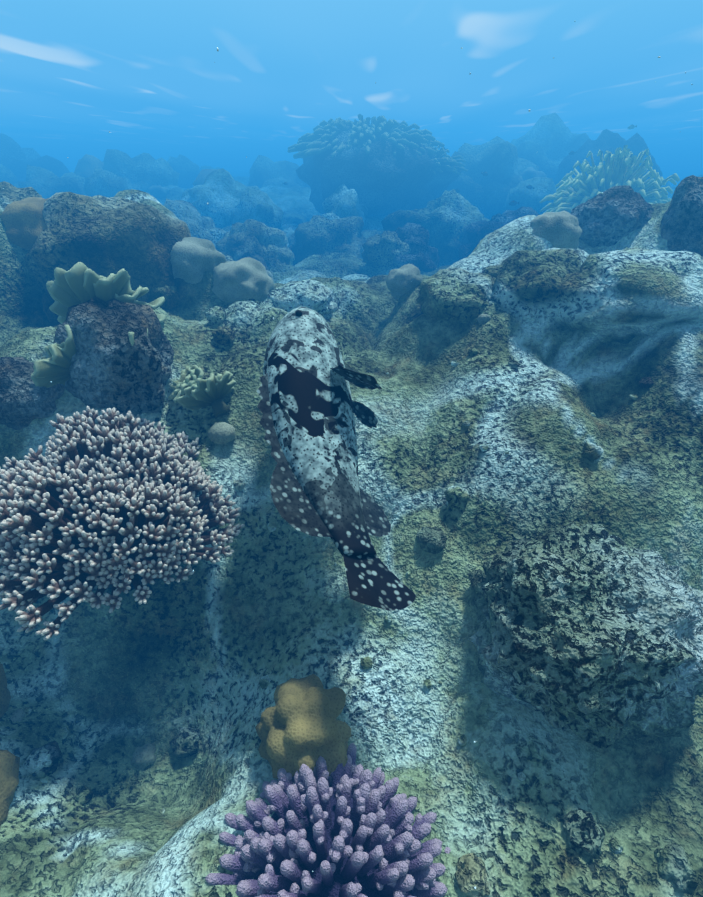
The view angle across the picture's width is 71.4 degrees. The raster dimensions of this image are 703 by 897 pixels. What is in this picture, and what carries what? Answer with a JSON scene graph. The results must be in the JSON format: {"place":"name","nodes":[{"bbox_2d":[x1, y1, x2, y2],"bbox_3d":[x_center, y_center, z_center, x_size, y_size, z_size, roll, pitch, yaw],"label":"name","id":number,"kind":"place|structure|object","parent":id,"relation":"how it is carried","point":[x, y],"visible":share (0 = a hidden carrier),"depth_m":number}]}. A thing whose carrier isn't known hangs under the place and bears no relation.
{"place":"outdoors","nodes":[
{"label":"outdoors","id":0,"kind":"place"},
{"bbox_2d":[257,307,415,610],"bbox_3d":[-0.099,-0.008,1.401,0.382,0.442,0.988,11,57,-38],"label":"grouper","id":1,"kind":"object","parent":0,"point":[308,407],"visible":1,"depth_m":1.32},
{"bbox_2d":[3,21,694,888],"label":"marine snow particles","id":2,"kind":"object","parent":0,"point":[273,317],"visible":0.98,"depth_m":0.68},
{"bbox_2d":[0,165,702,896],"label":"reef ground","id":3,"kind":"structure","parent":0,"point":[206,647],"depth_m":1.46},
{"bbox_2d":[0,663,10,717],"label":"coral","id":4,"kind":"object","parent":3,"relation":"on","point":[5,696],"visible":0.92,"depth_m":1.34},
{"bbox_2d":[0,164,17,184],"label":"boulder","id":5,"kind":"object","parent":3,"relation":"on","point":[7,175],"visible":0.33,"depth_m":6.74},
{"bbox_2d":[0,749,19,825],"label":"coral","id":6,"kind":"object","parent":3,"relation":"on","point":[9,770],"visible":0.98,"depth_m":1.15},
{"bbox_2d":[10,709,25,721],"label":"rock","id":7,"kind":"object","parent":3,"relation":"on","point":[18,714],"visible":1,"depth_m":1.36},
{"bbox_2d":[0,181,41,208],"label":"boulder","id":8,"kind":"object","parent":3,"relation":"on","point":[10,193],"visible":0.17,"depth_m":2.32},
{"bbox_2d":[0,197,48,249],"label":"coral","id":9,"kind":"object","parent":3,"relation":"on","point":[23,220],"visible":0.27,"depth_m":2.02},
{"bbox_2d":[0,357,64,429],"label":"rock","id":10,"kind":"object","parent":3,"relation":"on","point":[25,401],"visible":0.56,"depth_m":1.56},
{"bbox_2d":[31,324,85,387],"bbox_3d":[-0.916,-0.270,1.613,0.153,0.260,0.243,37,52,-4],"label":"leather coral","id":11,"kind":"object","parent":10,"relation":"on","point":[54,368],"visible":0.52,"depth_m":1.54},
{"bbox_2d":[0,133,69,181],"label":"head","id":12,"kind":"object","parent":3,"relation":"on","point":[16,159],"visible":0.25,"depth_m":7.54},
{"bbox_2d":[23,746,59,779],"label":"rock","id":13,"kind":"object","parent":3,"relation":"on","point":[32,765],"visible":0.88,"depth_m":1.26},
{"bbox_2d":[30,740,61,774],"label":"rock","id":14,"kind":"object","parent":3,"relation":"on","point":[52,747],"visible":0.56,"depth_m":1.30},
{"bbox_2d":[13,165,85,198],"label":"head","id":15,"kind":"object","parent":3,"relation":"on","point":[44,183],"visible":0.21,"depth_m":6.06},
{"bbox_2d":[76,787,92,805],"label":"rock","id":16,"kind":"object","parent":3,"relation":"on","point":[84,795],"visible":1,"depth_m":1.27},
{"bbox_2d":[74,154,103,177],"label":"boulder","id":17,"kind":"object","parent":3,"relation":"on","point":[87,164],"visible":0.21,"depth_m":6.92},
{"bbox_2d":[77,728,100,750],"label":"rock","id":18,"kind":"object","parent":3,"relation":"on","point":[87,738],"visible":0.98,"depth_m":1.42},
{"bbox_2d":[84,166,129,196],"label":"boulder","id":19,"kind":"object","parent":3,"relation":"on","point":[101,182],"visible":0.46,"depth_m":6.07},
{"bbox_2d":[24,192,190,325],"bbox_3d":[-1.177,-0.849,2.365,0.846,0.708,0.814,-19,35,-29],"label":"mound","id":20,"kind":"object","parent":3,"relation":"on","point":[104,236],"visible":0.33,"depth_m":2.04},
{"bbox_2d":[147,285,179,309],"bbox_3d":[-0.884,-0.702,2.256,0.218,0.181,0.218,0,30,1],"label":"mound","id":21,"kind":"object","parent":20,"relation":"on","point":[170,295],"visible":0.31,"depth_m":2.18},
{"bbox_2d":[53,296,173,416],"bbox_3d":[-0.819,-0.312,1.716,0.371,0.426,0.349,0,30,1],"label":"rock","id":22,"kind":"object","parent":3,"relation":"on","point":[111,366],"visible":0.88,"depth_m":1.59},
{"bbox_2d":[46,262,164,323],"bbox_3d":[-0.861,-0.456,1.737,0.378,0.379,0.235,-1,71,-18],"label":"leather coral","id":23,"kind":"object","parent":22,"relation":"on","point":[78,283],"visible":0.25,"depth_m":1.63},
{"bbox_2d":[128,328,147,345],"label":"leather coral","id":24,"kind":"object","parent":22,"relation":"on","point":[131,337],"visible":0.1,"depth_m":1.55},
{"bbox_2d":[0,406,243,639],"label":"coral","id":25,"kind":"object","parent":3,"relation":"on","point":[82,498],"visible":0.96,"depth_m":1.26},
{"bbox_2d":[92,538,158,590],"bbox_3d":[-0.700,0.313,1.466,0.291,0.231,0.263,23,37,35],"label":"acropora base rock","id":26,"kind":"object","parent":3,"relation":"on","point":[110,586],"depth_m":1.42},
{"bbox_2d":[124,713,140,729],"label":"rock","id":27,"kind":"object","parent":3,"relation":"on","point":[132,720],"visible":1,"depth_m":1.45},
{"bbox_2d":[102,149,179,191],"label":"head","id":28,"kind":"object","parent":3,"relation":"on","point":[143,172],"visible":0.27,"depth_m":6.97},
{"bbox_2d":[130,743,155,769],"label":"rock","id":29,"kind":"object","parent":3,"relation":"on","point":[144,756],"visible":1,"depth_m":1.39},
{"bbox_2d":[147,185,168,196],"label":"boulder","id":30,"kind":"object","parent":3,"relation":"on","point":[156,191],"visible":0.83,"depth_m":6.76},
{"bbox_2d":[166,377,179,393],"bbox_3d":[-0.629,-0.219,1.786,0.079,0.080,0.080,-24,38,-35],"label":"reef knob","id":31,"kind":"object","parent":3,"relation":"on","point":[169,383],"visible":0.33,"depth_m":1.76},
{"bbox_2d":[167,154,199,188],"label":"boulder","id":32,"kind":"object","parent":3,"relation":"on","point":[186,168],"visible":0.42,"depth_m":8.85},
{"bbox_2d":[170,727,199,758],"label":"rock","id":33,"kind":"object","parent":3,"relation":"on","point":[184,742],"visible":0.96,"depth_m":1.41},
{"bbox_2d":[168,365,203,402],"bbox_3d":[-0.576,-0.213,1.737,0.152,0.102,0.156,12,64,49],"label":"leather coral","id":34,"kind":"object","parent":3,"relation":"on","point":[190,376],"visible":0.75,"depth_m":1.70},
{"bbox_2d":[164,199,225,247],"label":"head","id":35,"kind":"object","parent":3,"relation":"on","point":[199,225],"visible":0.23,"depth_m":4.40},
{"bbox_2d":[170,237,224,283],"bbox_3d":[-0.729,-0.869,2.292,0.281,0.216,0.261,0,30,1],"label":"coral","id":36,"kind":"object","parent":3,"relation":"on","point":[193,259],"visible":0.67,"depth_m":2.20},
{"bbox_2d":[192,169,218,185],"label":"boulder","id":37,"kind":"object","parent":3,"relation":"on","point":[201,176],"visible":0.15,"depth_m":6.62},
{"bbox_2d":[177,371,236,417],"bbox_3d":[-0.490,-0.174,1.707,0.217,0.135,0.215,-28,-5,-30],"label":"leather coral","id":38,"kind":"object","parent":3,"relation":"on","point":[213,390],"visible":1,"depth_m":1.67},
{"bbox_2d":[205,306,226,324],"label":"rock","id":39,"kind":"object","parent":3,"relation":"on","point":[215,315],"visible":0.98,"depth_m":2.04},
{"bbox_2d":[181,168,259,228],"bbox_3d":[-1.590,-2.851,6.027,1.083,1.039,1.090,0,30,1],"label":"head","id":40,"kind":"object","parent":3,"relation":"on","point":[220,191],"visible":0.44,"depth_m":5.62},
{"bbox_2d":[207,422,234,443],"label":"stone","id":41,"kind":"object","parent":3,"relation":"on","point":[221,432],"visible":0.98,"depth_m":1.65},
{"bbox_2d":[212,326,235,344],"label":"rock","id":42,"kind":"object","parent":3,"relation":"on","point":[224,335],"visible":1,"depth_m":1.98},
{"bbox_2d":[225,255,233,260],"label":"boulder","id":43,"kind":"object","parent":3,"relation":"on","point":[228,258],"depth_m":3.34},
{"bbox_2d":[233,479,245,490],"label":"rock","id":44,"kind":"object","parent":3,"relation":"on","point":[239,484],"visible":1,"depth_m":1.64},
{"bbox_2d":[212,257,274,303],"bbox_3d":[-0.516,-0.770,2.295,0.303,0.232,0.285,0,30,1],"label":"coral","id":45,"kind":"object","parent":3,"relation":"on","point":[241,279],"visible":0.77,"depth_m":2.19},
{"bbox_2d":[216,219,294,264],"bbox_3d":[-0.837,-1.699,4.221,0.656,0.526,0.603,-10,31,-17],"label":"head","id":46,"kind":"object","parent":3,"relation":"on","point":[238,232],"visible":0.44,"depth_m":3.99},
{"bbox_2d":[230,188,283,229],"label":"boulder","id":47,"kind":"object","parent":3,"relation":"on","point":[258,205],"visible":0.56,"depth_m":5.41},
{"bbox_2d":[228,236,289,270],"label":"boulder","id":48,"kind":"object","parent":3,"relation":"on","point":[257,250],"visible":0.25,"depth_m":3.93},
{"bbox_2d":[266,270,273,280],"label":"boulder","id":49,"kind":"object","parent":3,"relation":"on","point":[269,273],"visible":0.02,"depth_m":3.18},
{"bbox_2d":[245,155,309,187],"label":"head","id":50,"kind":"object","parent":3,"relation":"on","point":[265,171],"visible":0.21,"depth_m":7.89},
{"bbox_2d":[267,279,337,317],"bbox_3d":[-0.233,-0.704,2.340,0.335,0.186,0.312,-23,37,-34],"label":"rock","id":51,"kind":"object","parent":3,"relation":"on","point":[316,296],"visible":0.73,"depth_m":2.24},
{"bbox_2d":[255,674,351,778],"bbox_3d":[-0.120,0.685,1.202,0.241,0.217,0.232,0,30,1],"label":"coral","id":52,"kind":"object","parent":3,"relation":"on","point":[299,724],"visible":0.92,"depth_m":1.14},
{"bbox_2d":[288,215,366,265],"bbox_3d":[-0.215,-1.942,4.808,0.847,0.653,0.821,0,30,1],"label":"head","id":53,"kind":"object","parent":3,"relation":"on","point":[318,235],"visible":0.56,"depth_m":4.50},
{"bbox_2d":[205,743,450,896],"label":"coral","id":54,"kind":"object","parent":3,"relation":"on","point":[348,830],"visible":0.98,"depth_m":0.98},
{"bbox_2d":[24,338,637,896],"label":"reef rubble","id":55,"kind":"object","parent":3,"relation":"on","point":[616,844],"visible":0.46,"depth_m":1.36},
{"bbox_2d":[322,212,339,219],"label":"boulder","id":56,"kind":"object","parent":3,"relation":"on","point":[331,216],"visible":0.02,"depth_m":4.70},
{"bbox_2d":[322,184,367,229],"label":"boulder","id":57,"kind":"object","parent":3,"relation":"on","point":[342,201],"visible":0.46,"depth_m":5.16},
{"bbox_2d":[295,124,461,216],"bbox_3d":[0.322,-3.275,5.946,1.747,1.181,1.859,-13,32,-21],"label":"rock","id":58,"kind":"object","parent":3,"relation":"on","point":[381,178],"visible":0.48,"depth_m":5.31},
{"bbox_2d":[287,114,444,158],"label":"bommie tufts","id":59,"kind":"object","parent":58,"relation":"on","point":[362,131],"visible":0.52,"depth_m":5.37},
{"bbox_2d":[420,143,466,174],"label":"bommie tufts","id":60,"kind":"object","parent":58,"relation":"on","point":[444,162],"visible":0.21,"depth_m":5.44},
{"bbox_2d":[361,231,410,267],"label":"boulder","id":61,"kind":"object","parent":3,"relation":"on","point":[385,248],"visible":0.73,"depth_m":4.01},
{"bbox_2d":[386,264,422,299],"bbox_3d":[0.267,-0.825,2.436,0.195,0.174,0.188,0,30,1],"label":"mound","id":62,"kind":"object","parent":3,"relation":"on","point":[402,280],"visible":0.83,"depth_m":2.37},
{"bbox_2d":[380,208,434,245],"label":"boulder","id":63,"kind":"object","parent":3,"relation":"on","point":[393,221],"visible":0.29,"depth_m":4.58},
{"bbox_2d":[390,222,439,272],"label":"head","id":64,"kind":"object","parent":3,"relation":"on","point":[422,255],"visible":0.42,"depth_m":4.05},
{"bbox_2d":[416,526,447,553],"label":"rock","id":65,"kind":"object","parent":3,"relation":"on","point":[432,540],"visible":1,"depth_m":1.46},
{"bbox_2d":[414,189,488,264],"bbox_3d":[0.966,-2.146,4.946,1.012,0.848,1.027,0,30,1],"label":"head","id":66,"kind":"object","parent":3,"relation":"on","point":[452,214],"visible":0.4,"depth_m":4.59},
{"bbox_2d":[416,267,495,323],"bbox_3d":[0.479,-0.639,2.065,0.409,0.226,0.376,0,30,1],"label":"rock","id":67,"kind":"object","parent":3,"relation":"on","point":[458,295],"visible":0.71,"depth_m":1.94},
{"bbox_2d":[444,486,469,509],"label":"rock","id":68,"kind":"object","parent":3,"relation":"on","point":[457,497],"visible":0.98,"depth_m":1.51},
{"bbox_2d":[454,853,490,896],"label":"rock","id":69,"kind":"object","parent":3,"relation":"on","point":[470,874],"visible":0.96,"depth_m":0.98},
{"bbox_2d":[467,348,478,355],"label":"rock","id":70,"kind":"object","parent":3,"relation":"on","point":[472,352],"visible":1,"depth_m":1.79},
{"bbox_2d":[477,314,490,324],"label":"rock","id":71,"kind":"object","parent":3,"relation":"on","point":[483,318],"visible":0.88,"depth_m":1.88},
{"bbox_2d":[447,136,539,219],"bbox_3d":[1.861,-3.470,6.961,1.657,1.651,1.565,-26,39,-37],"label":"head","id":72,"kind":"object","parent":3,"relation":"on","point":[500,162],"visible":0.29,"depth_m":6.27},
{"bbox_2d":[458,207,538,260],"bbox_3d":[1.399,-1.764,4.389,0.908,0.743,0.900,0,30,1],"label":"head","id":73,"kind":"object","parent":3,"relation":"on","point":[475,233],"visible":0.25,"depth_m":4.17},
{"bbox_2d":[509,200,518,205],"bbox_3d":[1.645,-2.485,4.960,0.107,0.050,0.033,5,26,20],"label":"reef fish","id":74,"kind":"object","parent":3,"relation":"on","point":[513,203],"visible":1,"depth_m":4.96},
{"bbox_2d":[508,360,519,367],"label":"rock","id":75,"kind":"object","parent":3,"relation":"on","point":[514,363],"visible":0.98,"depth_m":1.73},
{"bbox_2d":[502,177,556,214],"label":"boulder","id":76,"kind":"object","parent":3,"relation":"on","point":[523,195],"visible":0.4,"depth_m":5.78},
{"bbox_2d":[519,302,539,319],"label":"rock","id":77,"kind":"object","parent":3,"relation":"on","point":[530,310],"visible":1,"depth_m":1.83},
{"bbox_2d":[520,167,546,179],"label":"boulder","id":78,"kind":"object","parent":3,"relation":"on","point":[529,173],"visible":0.27,"depth_m":6.35},
{"bbox_2d":[481,248,588,317],"bbox_3d":[0.804,-0.650,1.994,0.540,0.310,0.470,0,30,1],"label":"rock","id":79,"kind":"object","parent":3,"relation":"on","point":[523,277],"visible":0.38,"depth_m":1.86},
{"bbox_2d":[511,113,590,180],"bbox_3d":[3.026,-4.193,7.914,1.757,2.042,1.766,0,30,1],"label":"head","id":80,"kind":"object","parent":3,"relation":"on","point":[547,144],"visible":0.27,"depth_m":7.22},
{"bbox_2d":[530,210,581,248],"bbox_3d":[0.875,-0.923,2.140,0.227,0.213,0.227,0,30,1],"label":"mound","id":81,"kind":"object","parent":3,"relation":"on","point":[561,229],"visible":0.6,"depth_m":2.05},
{"bbox_2d":[561,808,605,863],"bbox_3d":[0.487,0.807,1.023,0.084,0.064,0.093,0,30,1],"label":"rock","id":82,"kind":"object","parent":3,"relation":"on","point":[584,833],"visible":1,"depth_m":1.01},
{"bbox_2d":[467,520,702,748],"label":"dark boulder","id":83,"kind":"object","parent":3,"relation":"on","point":[590,632],"visible":1,"depth_m":1.09},
{"bbox_2d":[582,442,603,462],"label":"rock","id":84,"kind":"object","parent":3,"relation":"on","point":[591,452],"visible":0.96,"depth_m":1.47},
{"bbox_2d":[554,129,662,190],"bbox_3d":[3.287,-3.290,6.398,1.315,1.489,1.393,0,30,1],"label":"head","id":85,"kind":"object","parent":3,"relation":"on","point":[608,140],"visible":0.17,"depth_m":6.03},
{"bbox_2d":[571,185,653,246],"bbox_3d":[1.187,-1.022,2.233,0.377,0.314,0.338,12,32,20],"label":"rock","id":86,"kind":"object","parent":3,"relation":"on","point":[612,216],"visible":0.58,"depth_m":2.12},
{"bbox_2d":[554,247,702,343],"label":"rock","id":87,"kind":"object","parent":3,"relation":"on","point":[626,296],"visible":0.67,"depth_m":1.70},
{"bbox_2d":[638,377,653,387],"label":"rock","id":88,"kind":"object","parent":3,"relation":"on","point":[646,382],"visible":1,"depth_m":1.63},
{"bbox_2d":[661,182,676,188],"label":"boulder","id":89,"kind":"object","parent":3,"relation":"on","point":[668,184],"visible":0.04,"depth_m":6.79},
{"bbox_2d":[654,843,698,890],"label":"rock","id":90,"kind":"object","parent":3,"relation":"on","point":[675,867],"visible":1,"depth_m":0.96},
{"bbox_2d":[661,175,702,256],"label":"rock","id":91,"kind":"object","parent":3,"relation":"on","point":[682,224],"visible":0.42,"depth_m":1.91},
{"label":"boulder","id":92,"kind":"object","parent":3,"relation":"on","visible":0},
{"bbox_2d":[540,145,679,213],"bbox_3d":[2.213,-2.201,4.189,1.207,0.668,1.174,0,30,1],"label":"coral","id":93,"kind":"object","parent":92,"relation":"on","point":[618,168],"visible":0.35,"depth_m":4.00},
{"bbox_2d":[0,0,702,162],"bbox_3d":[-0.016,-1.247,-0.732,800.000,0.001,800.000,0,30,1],"label":"water surface","id":94,"kind":"object","parent":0,"point":[79,79],"depth_m":8.76},
{"bbox_2d":[63,163,702,166],"label":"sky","id":95,"kind":"structure","parent":0,"point":[66,164]}
]}

